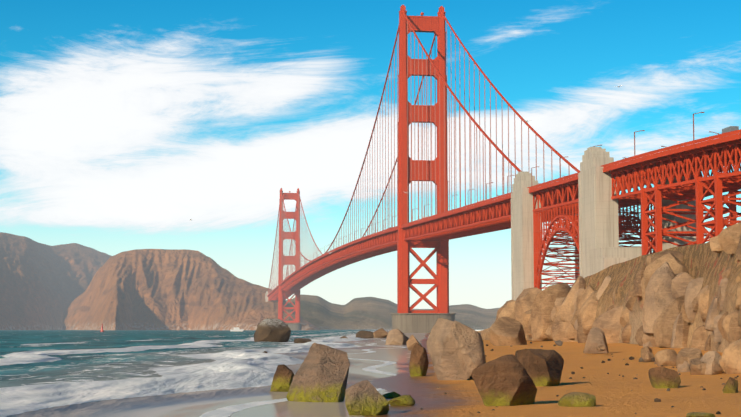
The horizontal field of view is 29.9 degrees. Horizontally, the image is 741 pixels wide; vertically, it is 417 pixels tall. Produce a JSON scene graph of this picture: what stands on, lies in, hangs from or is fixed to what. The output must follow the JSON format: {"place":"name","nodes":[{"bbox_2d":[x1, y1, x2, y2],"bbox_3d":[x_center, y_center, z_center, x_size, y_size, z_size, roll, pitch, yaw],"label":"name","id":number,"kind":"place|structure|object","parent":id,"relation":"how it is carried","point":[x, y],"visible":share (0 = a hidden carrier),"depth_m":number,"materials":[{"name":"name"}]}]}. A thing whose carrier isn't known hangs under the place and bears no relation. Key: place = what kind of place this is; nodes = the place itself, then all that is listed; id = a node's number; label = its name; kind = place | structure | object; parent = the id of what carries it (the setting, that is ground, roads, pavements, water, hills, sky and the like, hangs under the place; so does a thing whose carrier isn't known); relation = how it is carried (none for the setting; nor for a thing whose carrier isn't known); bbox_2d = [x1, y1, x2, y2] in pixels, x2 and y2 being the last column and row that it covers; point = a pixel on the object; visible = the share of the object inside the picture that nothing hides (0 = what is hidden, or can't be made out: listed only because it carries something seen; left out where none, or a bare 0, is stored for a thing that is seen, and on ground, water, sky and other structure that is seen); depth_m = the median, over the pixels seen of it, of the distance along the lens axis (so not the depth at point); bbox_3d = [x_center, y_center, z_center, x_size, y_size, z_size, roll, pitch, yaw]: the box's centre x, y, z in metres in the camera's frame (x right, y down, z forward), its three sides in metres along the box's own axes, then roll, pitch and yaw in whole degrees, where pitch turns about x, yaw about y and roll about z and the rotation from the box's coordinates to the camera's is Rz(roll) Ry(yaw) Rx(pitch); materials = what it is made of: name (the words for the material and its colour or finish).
{"place":"outdoors","nodes":[
{"label":"outdoors","id":0,"kind":"place"},
{"bbox_2d":[0,232,110,329],"bbox_3d":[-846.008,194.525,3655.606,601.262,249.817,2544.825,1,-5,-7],"label":"mountain","id":1,"kind":"structure","parent":0,"point":[42,286],"depth_m":3251.36,"materials":[{"name":"brown stone"}]},
{"bbox_2d":[63,249,319,329],"bbox_3d":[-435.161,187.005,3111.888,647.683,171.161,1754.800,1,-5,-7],"label":"headland","id":2,"kind":"structure","parent":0,"point":[156,289],"depth_m":2704.72,"materials":[{"name":"brown stone"}]},
{"bbox_2d":[0,330,427,416],"bbox_3d":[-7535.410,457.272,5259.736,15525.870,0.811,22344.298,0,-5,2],"label":"sea water","id":3,"kind":"structure","parent":0,"point":[137,373],"depth_m":91.81,"materials":[{"name":"blue liquid"}]},
{"bbox_2d":[230,327,243,330],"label":"white boat","id":4,"kind":"object","parent":3,"relation":"on","point":[236,329],"visible":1,"depth_m":1435.49,"materials":[{"name":"white plastic"}]},
{"bbox_2d":[254,318,373,352],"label":"sea rocks","id":5,"kind":"object","parent":3,"relation":"in","point":[273,330],"visible":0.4,"depth_m":292.04,"materials":[{"name":"brown stone"}]},
{"bbox_2d":[286,313,455,332],"bbox_3d":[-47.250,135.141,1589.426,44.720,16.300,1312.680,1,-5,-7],"label":"bridge tower piers","id":6,"kind":"structure","parent":3,"relation":"in","point":[414,322],"depth_m":942.02,"materials":[{"name":"concrete"}]},
{"bbox_2d":[267,5,740,322],"bbox_3d":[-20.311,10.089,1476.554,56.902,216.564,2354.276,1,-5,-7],"label":"suspension bridge","id":7,"kind":"structure","parent":6,"relation":"on","point":[559,197],"depth_m":694.05,"materials":[{"name":"red metal"}]},
{"bbox_2d":[268,22,569,293],"bbox_3d":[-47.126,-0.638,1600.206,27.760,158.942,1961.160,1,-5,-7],"label":"suspender cables","id":8,"kind":"object","parent":7,"relation":"attached to","point":[316,255],"visible":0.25,"depth_m":940.45,"materials":[{"name":"red metal"}]},
{"bbox_2d":[270,112,718,288],"bbox_3d":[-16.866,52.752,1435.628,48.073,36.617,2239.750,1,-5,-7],"label":"street lamps","id":9,"kind":"object","parent":7,"relation":"on","point":[507,186],"visible":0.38,"depth_m":686.97,"materials":[{"name":"metal"}]},
{"bbox_2d":[722,126,738,136],"bbox_3d":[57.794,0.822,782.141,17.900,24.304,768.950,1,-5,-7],"label":"vehicles","id":10,"kind":"object","parent":7,"relation":"on","point":[729,129],"depth_m":401.40,"materials":[{"name":"grey metal"}]},
{"bbox_2d":[0,0,740,330],"label":"sky","id":11,"kind":"structure","parent":0,"point":[124,123],"materials":[{"name":"blue"}]},
{"bbox_2d":[286,294,499,329],"bbox_3d":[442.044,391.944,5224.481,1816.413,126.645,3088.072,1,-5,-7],"label":"distant hills","id":12,"kind":"structure","parent":0,"point":[366,313],"depth_m":4595.73,"materials":[{"name":"grey stone"}]},
{"bbox_2d":[346,333,740,416],"bbox_3d":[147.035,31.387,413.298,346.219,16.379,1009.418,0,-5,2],"label":"beach sand","id":13,"kind":"structure","parent":0,"point":[613,394],"depth_m":61.18,"materials":[{"name":"beige sand"}]},
{"bbox_2d":[270,343,737,416],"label":"mossy boulders","id":14,"kind":"object","parent":13,"relation":"on","point":[322,372],"visible":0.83,"depth_m":55.37,"materials":[{"name":"brown stone"}]},
{"bbox_2d":[373,223,740,379],"bbox_3d":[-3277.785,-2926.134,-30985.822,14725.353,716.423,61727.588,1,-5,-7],"label":"boulders","id":15,"kind":"object","parent":13,"relation":"on","point":[670,291],"visible":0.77,"depth_m":144.32,"materials":[{"name":"brown stone"}]},
{"bbox_2d":[420,340,738,413],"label":"beach pebbles","id":16,"kind":"object","parent":13,"relation":"on","point":[559,342],"visible":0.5,"depth_m":91.70,"materials":[{"name":"stone"}]},
{"bbox_2d":[477,221,740,352],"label":"bluff ground","id":17,"kind":"structure","parent":0,"point":[706,263],"depth_m":151.25,"materials":[{"name":"brown stone"}]},
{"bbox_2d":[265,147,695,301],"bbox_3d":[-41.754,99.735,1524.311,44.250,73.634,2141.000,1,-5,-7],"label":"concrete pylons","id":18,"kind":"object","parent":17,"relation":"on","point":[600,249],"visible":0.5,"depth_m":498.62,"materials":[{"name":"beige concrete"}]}
]}

